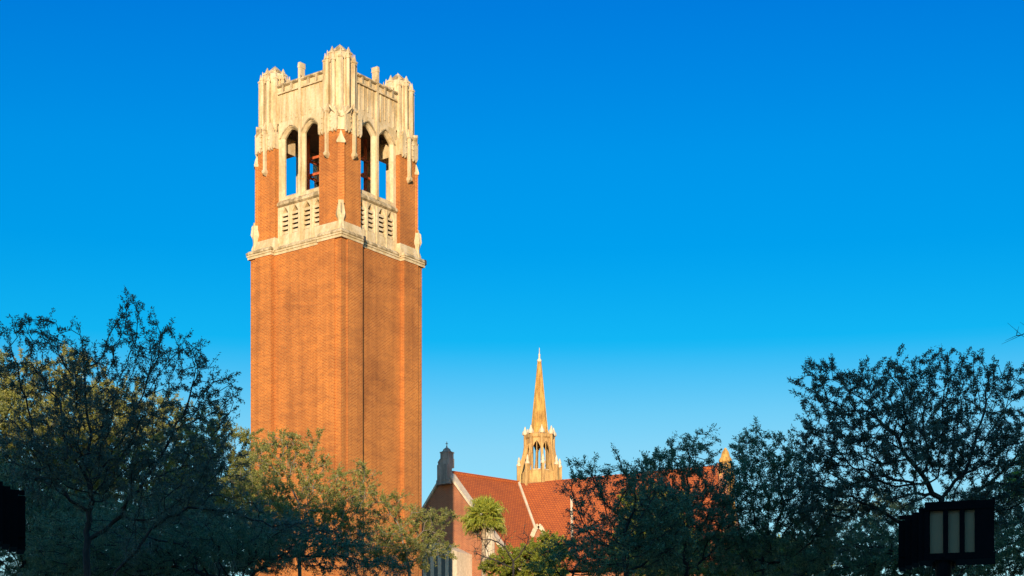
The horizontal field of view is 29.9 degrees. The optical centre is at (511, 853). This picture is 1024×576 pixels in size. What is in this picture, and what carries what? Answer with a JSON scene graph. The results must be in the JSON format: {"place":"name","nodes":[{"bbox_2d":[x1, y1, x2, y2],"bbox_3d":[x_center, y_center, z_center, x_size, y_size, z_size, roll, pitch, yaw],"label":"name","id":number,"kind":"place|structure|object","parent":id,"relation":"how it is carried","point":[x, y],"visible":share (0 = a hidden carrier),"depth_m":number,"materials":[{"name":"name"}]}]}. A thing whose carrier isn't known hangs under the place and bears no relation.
{"place":"outdoors","nodes":[
{"label":"outdoors","id":0,"kind":"place"},
{"bbox_2d":[246,44,426,575],"bbox_3d":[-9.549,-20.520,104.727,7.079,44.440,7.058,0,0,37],"label":"bell tower","id":1,"kind":"structure","parent":0,"point":[338,263],"depth_m":102.74,"materials":[{"name":"brick"}]},
{"bbox_2d":[459,494,508,575],"bbox_3d":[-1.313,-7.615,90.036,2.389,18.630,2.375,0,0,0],"label":"sabal palm","id":2,"kind":"object","parent":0,"point":[485,520],"visible":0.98,"depth_m":89.69,"materials":[{"name":"green plant"}]},
{"bbox_2d":[465,521,541,575],"bbox_3d":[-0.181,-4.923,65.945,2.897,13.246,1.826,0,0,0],"label":"tree","id":3,"kind":"object","parent":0,"point":[489,558],"visible":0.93,"depth_m":65.95,"materials":[{"name":"green plant"}]},
{"bbox_2d":[0,0,1023,575],"label":"sky","id":4,"kind":"structure","parent":0,"point":[682,205],"materials":[{"name":"blue"}]},
{"bbox_2d":[477,529,569,575],"bbox_3d":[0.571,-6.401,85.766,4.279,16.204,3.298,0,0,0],"label":"elm tree","id":5,"kind":"object","parent":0,"point":[500,570],"visible":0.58,"depth_m":85.34,"materials":[{"name":"green plant"}]},
{"bbox_2d":[422,348,737,575],"bbox_3d":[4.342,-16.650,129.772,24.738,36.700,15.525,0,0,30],"label":"church","id":6,"kind":"structure","parent":0,"point":[533,500],"depth_m":128.77,"materials":[{"name":"red tile"}]},
{"bbox_2d":[608,486,698,575],"bbox_3d":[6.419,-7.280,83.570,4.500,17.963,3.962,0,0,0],"label":"elm tree","id":7,"kind":"object","parent":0,"point":[619,496],"visible":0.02,"depth_m":83.51,"materials":[{"name":"green plant"}]},
{"bbox_2d":[1002,454,1023,502],"bbox_3d":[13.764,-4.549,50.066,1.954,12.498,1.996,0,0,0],"label":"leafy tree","id":8,"kind":"object","parent":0,"point":[1014,479],"visible":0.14,"depth_m":49.91,"materials":[{"name":"green plant"}]},
{"label":"ground","id":9,"kind":"structure","parent":0,"visible":0},
{"bbox_2d":[0,341,115,518],"bbox_3d":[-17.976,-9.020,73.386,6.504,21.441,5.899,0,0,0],"label":"oak tree","id":10,"kind":"object","parent":9,"relation":"on","point":[6,394],"visible":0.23,"depth_m":72.75,"materials":[{"name":"green plant"}]},
{"bbox_2d":[0,453,120,575],"bbox_3d":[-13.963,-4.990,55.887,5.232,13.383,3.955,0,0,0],"label":"oak tree","id":11,"kind":"object","parent":9,"relation":"on","point":[29,504],"visible":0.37,"depth_m":55.41,"materials":[{"name":"green plant"}]},
{"bbox_2d":[0,286,252,575],"bbox_3d":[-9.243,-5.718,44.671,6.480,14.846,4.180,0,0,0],"label":"oak tree","id":12,"kind":"object","parent":9,"relation":"on","point":[52,474],"visible":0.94,"depth_m":44.69,"materials":[{"name":"green plant"}]},
{"bbox_2d":[40,375,225,548],"bbox_3d":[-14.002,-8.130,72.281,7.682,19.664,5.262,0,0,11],"label":"oak tree","id":13,"kind":"object","parent":9,"relation":"on","point":[170,463],"visible":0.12,"depth_m":71.47,"materials":[{"name":"green plant"}]},
{"bbox_2d":[14,481,292,575],"bbox_3d":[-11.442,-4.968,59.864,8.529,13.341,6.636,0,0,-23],"label":"oak tree","id":14,"kind":"object","parent":9,"relation":"on","point":[130,506],"visible":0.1,"depth_m":58.95,"materials":[{"name":"green plant"}]},
{"bbox_2d":[21,498,413,575],"bbox_3d":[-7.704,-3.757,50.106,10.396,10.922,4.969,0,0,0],"label":"oak tree","id":15,"kind":"object","parent":9,"relation":"on","point":[246,557],"visible":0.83,"depth_m":49.34,"materials":[{"name":"green plant"}]},
{"bbox_2d":[155,400,296,573],"bbox_3d":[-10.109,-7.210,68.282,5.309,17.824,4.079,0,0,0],"label":"oak tree","id":16,"kind":"object","parent":9,"relation":"on","point":[245,441],"visible":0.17,"depth_m":67.76,"materials":[{"name":"green plant"}]},
{"bbox_2d":[112,435,342,575],"bbox_3d":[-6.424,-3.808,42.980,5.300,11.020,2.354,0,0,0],"label":"oak tree","id":17,"kind":"object","parent":9,"relation":"on","point":[195,488],"visible":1,"depth_m":43.02,"materials":[{"name":"green plant"}]},
{"bbox_2d":[217,427,383,575],"bbox_3d":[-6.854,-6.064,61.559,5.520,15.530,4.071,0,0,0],"label":"oak tree","id":18,"kind":"object","parent":9,"relation":"on","point":[327,512],"visible":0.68,"depth_m":61.45,"materials":[{"name":"green plant"}]},
{"bbox_2d":[357,487,461,575],"bbox_3d":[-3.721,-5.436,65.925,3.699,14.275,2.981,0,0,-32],"label":"oak tree","id":19,"kind":"object","parent":9,"relation":"on","point":[405,552],"visible":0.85,"depth_m":65.70,"materials":[{"name":"green plant"}]},
{"bbox_2d":[521,530,621,575],"bbox_3d":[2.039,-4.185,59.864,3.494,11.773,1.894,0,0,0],"label":"oak tree","id":20,"kind":"object","parent":9,"relation":"on","point":[552,570],"visible":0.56,"depth_m":59.66,"materials":[{"name":"green plant"}]},
{"bbox_2d":[543,443,714,575],"bbox_3d":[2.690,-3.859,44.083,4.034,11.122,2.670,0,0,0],"label":"oak tree","id":21,"kind":"object","parent":9,"relation":"on","point":[663,520],"visible":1,"depth_m":43.87,"materials":[{"name":"green plant"}]},
{"bbox_2d":[613,423,746,575],"bbox_3d":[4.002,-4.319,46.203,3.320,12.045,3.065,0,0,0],"label":"oak tree","id":22,"kind":"object","parent":9,"relation":"on","point":[720,519],"visible":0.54,"depth_m":45.76,"materials":[{"name":"green plant"}]},
{"bbox_2d":[595,525,799,575],"bbox_3d":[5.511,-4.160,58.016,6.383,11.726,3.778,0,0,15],"label":"oak tree","id":23,"kind":"object","parent":9,"relation":"on","point":[703,570],"visible":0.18,"depth_m":57.35,"materials":[{"name":"green plant"}]},
{"bbox_2d":[704,416,857,575],"bbox_3d":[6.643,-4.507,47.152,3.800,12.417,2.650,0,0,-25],"label":"oak tree","id":24,"kind":"object","parent":9,"relation":"on","point":[769,537],"visible":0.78,"depth_m":46.69,"materials":[{"name":"green plant"}]},
{"bbox_2d":[707,519,1023,575],"bbox_3d":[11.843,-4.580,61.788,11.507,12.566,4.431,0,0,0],"label":"oak tree","id":25,"kind":"object","parent":9,"relation":"on","point":[1001,567],"visible":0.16,"depth_m":61.25,"materials":[{"name":"green plant"}]},
{"bbox_2d":[773,343,1023,536],"bbox_3d":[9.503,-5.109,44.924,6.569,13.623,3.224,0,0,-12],"label":"oak tree","id":26,"kind":"object","parent":9,"relation":"on","point":[953,442],"visible":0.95,"depth_m":44.79,"materials":[{"name":"green plant"}]},
{"bbox_2d":[775,458,1023,575],"bbox_3d":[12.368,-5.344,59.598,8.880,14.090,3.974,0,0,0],"label":"oak tree","id":27,"kind":"object","parent":9,"relation":"on","point":[874,535],"visible":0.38,"depth_m":59.26,"materials":[{"name":"green plant"}]},
{"bbox_2d":[1005,324,1023,342],"bbox_3d":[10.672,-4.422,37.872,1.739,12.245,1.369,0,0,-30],"label":"bare tree","id":28,"kind":"object","parent":9,"relation":"on","point":[1016,334],"visible":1,"depth_m":37.92,"materials":[{"name":"plant"}]},
{"label":"plaza","id":29,"kind":"structure","parent":0,"visible":0},
{"bbox_2d":[0,481,24,553],"bbox_3d":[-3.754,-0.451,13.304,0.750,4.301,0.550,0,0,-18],"label":"post lamp","id":30,"kind":"object","parent":29,"relation":"on","point":[12,520],"visible":1,"depth_m":13.38,"materials":[{"name":"black metal"}]},
{"bbox_2d":[898,499,994,575],"bbox_3d":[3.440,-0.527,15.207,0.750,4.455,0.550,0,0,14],"label":"post lamp","id":31,"kind":"object","parent":29,"relation":"on","point":[943,538],"visible":1,"depth_m":15.04,"materials":[{"name":"black metal"}]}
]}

